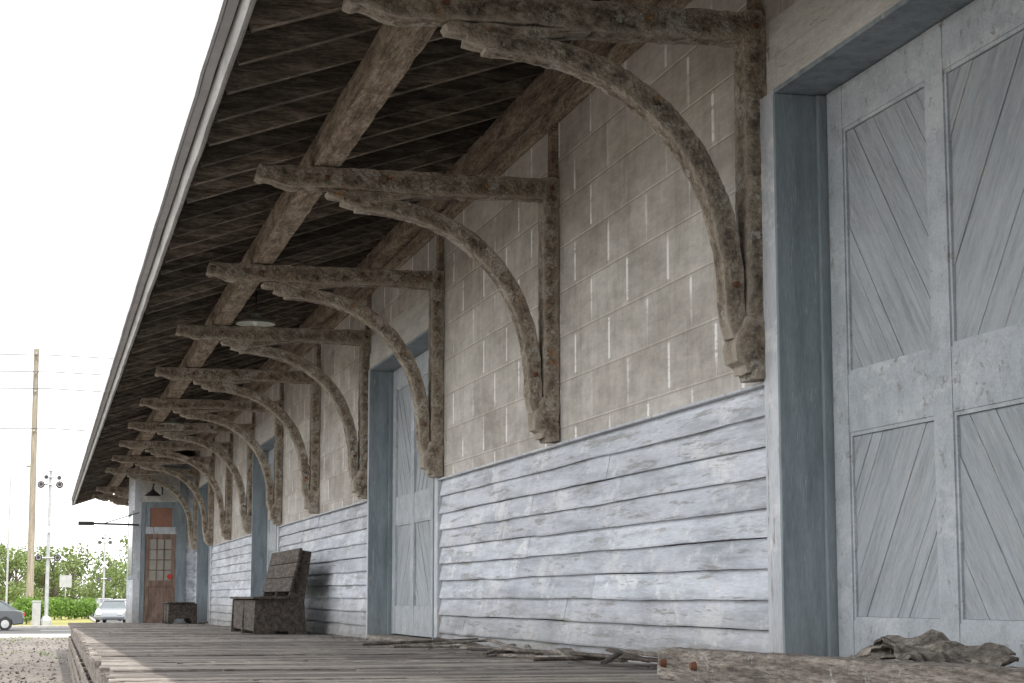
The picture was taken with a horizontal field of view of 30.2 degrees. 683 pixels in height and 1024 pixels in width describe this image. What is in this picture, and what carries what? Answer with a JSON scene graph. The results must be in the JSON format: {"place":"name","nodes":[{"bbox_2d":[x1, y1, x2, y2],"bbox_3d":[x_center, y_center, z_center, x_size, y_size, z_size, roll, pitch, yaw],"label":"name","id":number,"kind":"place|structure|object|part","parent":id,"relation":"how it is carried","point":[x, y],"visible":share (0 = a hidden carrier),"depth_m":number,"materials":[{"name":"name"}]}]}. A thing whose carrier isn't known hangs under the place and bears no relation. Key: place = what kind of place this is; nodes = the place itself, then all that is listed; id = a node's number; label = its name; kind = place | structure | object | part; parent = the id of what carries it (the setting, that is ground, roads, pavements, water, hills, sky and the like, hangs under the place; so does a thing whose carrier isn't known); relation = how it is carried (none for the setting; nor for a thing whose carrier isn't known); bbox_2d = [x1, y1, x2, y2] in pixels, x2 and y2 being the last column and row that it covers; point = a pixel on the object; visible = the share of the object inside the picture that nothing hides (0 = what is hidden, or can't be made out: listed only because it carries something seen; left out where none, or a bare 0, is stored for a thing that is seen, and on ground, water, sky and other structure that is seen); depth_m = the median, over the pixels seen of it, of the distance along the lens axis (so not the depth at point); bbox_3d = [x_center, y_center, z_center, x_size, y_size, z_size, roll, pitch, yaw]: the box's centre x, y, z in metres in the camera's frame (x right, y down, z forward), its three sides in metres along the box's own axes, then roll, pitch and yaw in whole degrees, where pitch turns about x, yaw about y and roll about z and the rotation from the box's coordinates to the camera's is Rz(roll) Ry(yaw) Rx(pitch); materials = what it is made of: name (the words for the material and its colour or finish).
{"place":"outdoors","nodes":[
{"label":"outdoors","id":0,"kind":"place"},
{"bbox_2d":[0,637,69,682],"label":"gravel yard","id":1,"kind":"structure","parent":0,"point":[63,672],"depth_m":49.20,"materials":[{"name":"beige gravel"}]},
{"bbox_2d":[0,637,67,682],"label":"gravel stones","id":2,"kind":"object","parent":1,"relation":"on","point":[48,669],"visible":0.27,"depth_m":47.17,"materials":[{"name":"grey gravel"}]},
{"bbox_2d":[0,636,67,658],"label":"weeds","id":3,"kind":"object","parent":1,"relation":"on","point":[35,652],"visible":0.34,"depth_m":62.71,"materials":[{"name":"green plant"}]},
{"bbox_2d":[68,623,698,682],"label":"wooden platform","id":4,"kind":"structure","parent":1,"relation":"on","point":[120,652],"depth_m":11.19,"materials":[{"name":"brown wood"}]},
{"bbox_2d":[162,602,196,623],"bbox_3d":[-7.100,5.796,40.568,0.630,0.462,1.900,2,-8,-14],"label":"wooden bench","id":5,"kind":"object","parent":4,"relation":"on","point":[185,611],"visible":0.9,"depth_m":39.74,"materials":[{"name":"brown wood"}]},
{"bbox_2d":[230,548,311,634],"bbox_3d":[-3.089,3.182,24.141,0.699,1.044,2.930,2,-8,-14],"label":"wooden bench","id":6,"kind":"object","parent":4,"relation":"on","point":[278,606],"visible":0.95,"depth_m":22.89,"materials":[{"name":"brown wood"}]},
{"bbox_2d":[94,624,652,680],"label":"dry leaf litter","id":7,"kind":"object","parent":4,"relation":"on","point":[383,641],"visible":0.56,"depth_m":15.30,"materials":[{"name":"plant"}]},
{"bbox_2d":[362,637,656,664],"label":"loose boards","id":8,"kind":"object","parent":4,"relation":"on","point":[502,650],"visible":0.89,"depth_m":11.78,"materials":[{"name":"brown wood"}]},
{"bbox_2d":[657,647,1023,682],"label":"weathered timber","id":9,"kind":"object","parent":4,"relation":"on","point":[701,665],"visible":0.98,"depth_m":6.66,"materials":[{"name":"wood"}]},
{"bbox_2d":[849,629,1018,665],"bbox_3d":[1.464,1.159,6.923,0.464,0.216,1.056,2,-8,-14],"label":"crumpled tar paper","id":10,"kind":"object","parent":4,"relation":"on","point":[932,646],"visible":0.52,"depth_m":6.66,"materials":[{"name":"grey paper"}]},
{"bbox_2d":[71,0,1023,666],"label":"train depot","id":11,"kind":"structure","parent":1,"relation":"on","point":[601,326],"depth_m":11.24,"materials":[{"name":"paint"}]},
{"bbox_2d":[144,483,162,495],"bbox_3d":[-8.195,3.351,43.452,0.376,0.372,0.682,1,-8,-4],"label":"gooseneck wall lamp","id":12,"kind":"object","parent":11,"relation":"attached to","point":[152,492],"visible":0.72,"depth_m":43.23,"materials":[{"name":"metal"}]},
{"bbox_2d":[160,413,184,424],"bbox_3d":[-5.651,1.203,31.684,0.420,0.420,0.420,2,-8,-14],"label":"pendant lamp","id":13,"kind":"object","parent":11,"relation":"hanging from","point":[172,420],"visible":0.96,"depth_m":31.55,"materials":[{"name":"metal"}]},
{"bbox_2d":[207,545,209,620],"bbox_3d":[-6.387,4.569,41.039,0.060,2.944,3.230,2,-8,-14],"label":"freight door","id":14,"kind":"structure","parent":11,"relation":"in","point":[209,545],"depth_m":42.39,"materials":[{"name":"paint"}]},
{"bbox_2d":[236,291,275,326],"bbox_3d":[-2.729,-0.366,20.255,0.420,0.411,0.420,2,-8,-14],"label":"pendant lamp","id":15,"kind":"object","parent":11,"relation":"hanging from","point":[255,319],"visible":0.98,"depth_m":20.23,"materials":[{"name":"metal"}]},
{"bbox_2d":[267,448,275,570],"bbox_3d":[-3.630,3.035,29.902,0.060,2.866,3.380,2,-8,-14],"label":"freight door","id":16,"kind":"structure","parent":11,"relation":"in","point":[271,528],"depth_m":31.19,"materials":[{"name":"paint"}]},
{"bbox_2d":[391,350,432,637],"bbox_3d":[-0.837,1.482,18.621,0.060,2.787,3.430,2,-8,-14],"label":"freight door","id":17,"kind":"structure","parent":11,"relation":"in","point":[412,504],"depth_m":19.32,"materials":[{"name":"paint"}]},
{"bbox_2d":[827,0,1023,666],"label":"freight door","id":18,"kind":"structure","parent":11,"relation":"in","point":[926,142],"depth_m":8.00,"materials":[{"name":"paint"}]},
{"bbox_2d":[0,628,70,633],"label":"road","id":19,"kind":"structure","parent":0,"point":[38,631],"depth_m":89.59,"materials":[{"name":"grey asphalt"}]},
{"bbox_2d":[0,600,24,630],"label":"parked car","id":20,"kind":"object","parent":19,"relation":"on","point":[10,615],"visible":1,"depth_m":92.08,"materials":[{"name":"grey paint"}]},
{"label":"windows","id":21,"kind":"part","parent":20,"relation":"part of","materials":[{"name":"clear glass"}]},
{"bbox_2d":[0,634,70,637],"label":"pavement","id":22,"kind":"structure","parent":0,"point":[30,635],"depth_m":80.53,"materials":[{"name":"concrete"}]},
{"bbox_2d":[12,614,93,625],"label":"dry grass verge","id":23,"kind":"structure","parent":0,"point":[63,621],"depth_m":125.39,"materials":[{"name":"yellow plant"}]},
{"bbox_2d":[5,465,29,602],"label":"street lamp","id":24,"kind":"object","parent":23,"relation":"on","point":[6,597],"visible":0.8,"depth_m":178.04,"materials":[{"name":"metal"}]},
{"bbox_2d":[25,349,38,621],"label":"utility pole","id":25,"kind":"object","parent":23,"relation":"on","point":[31,535],"visible":0.91,"depth_m":123.83,"materials":[{"name":"brown wood"}]},
{"bbox_2d":[0,354,112,431],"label":"overhead wires","id":26,"kind":"object","parent":25,"relation":"attached to","point":[51,388],"visible":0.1,"depth_m":124.76,"materials":[{"name":"black metal"}]},
{"bbox_2d":[11,595,53,623],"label":"hedge","id":27,"kind":"object","parent":23,"relation":"on","point":[24,604],"visible":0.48,"depth_m":113.42,"materials":[{"name":"green plant"}]},
{"bbox_2d":[32,467,62,625],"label":"railroad crossing signal","id":28,"kind":"object","parent":23,"relation":"on","point":[36,606],"visible":0.98,"depth_m":104.20,"materials":[{"name":"metal"}]},
{"bbox_2d":[59,575,71,596],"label":"roadside sign","id":29,"kind":"object","parent":23,"relation":"on","point":[65,581],"visible":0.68,"depth_m":159.38,"materials":[{"name":"metal"}]},
{"bbox_2d":[48,596,99,619],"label":"hedge","id":30,"kind":"object","parent":23,"relation":"on","point":[65,607],"visible":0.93,"depth_m":137.30,"materials":[{"name":"green plant"}]},
{"bbox_2d":[89,614,122,622],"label":"parking lot","id":31,"kind":"structure","parent":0,"point":[112,621],"depth_m":125.23,"materials":[{"name":"grey asphalt"}]},
{"bbox_2d":[94,598,112,611],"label":"parked car","id":32,"kind":"object","parent":31,"relation":"on","point":[108,599],"visible":0.25,"depth_m":198.47,"materials":[{"name":"grey paint"}]},
{"bbox_2d":[95,533,111,608],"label":"railroad crossing signal","id":33,"kind":"object","parent":31,"relation":"on","point":[104,563],"visible":0.92,"depth_m":184.52,"materials":[{"name":"metal"}]},
{"bbox_2d":[94,600,125,622],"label":"parked car","id":34,"kind":"object","parent":31,"relation":"on","point":[105,611],"visible":0.64,"depth_m":112.57,"materials":[{"name":"grey paint"}]},
{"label":"windows","id":35,"kind":"part","parent":34,"relation":"part of","materials":[{"name":"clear glass"}]},
{"bbox_2d":[0,0,219,597],"label":"sky","id":36,"kind":"structure","parent":0,"point":[95,95],"materials":[{"name":"white"}]},
{"label":"ground","id":37,"kind":"structure","parent":0,"visible":0},
{"bbox_2d":[11,617,99,627],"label":"kerb","id":38,"kind":"structure","parent":37,"relation":"on","point":[59,626],"depth_m":100.01,"materials":[{"name":"concrete"}]},
{"bbox_2d":[0,532,127,603],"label":"distant trees","id":39,"kind":"object","parent":37,"relation":"on","point":[115,585],"visible":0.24,"depth_m":238.46,"materials":[{"name":"green plant"}]}
]}

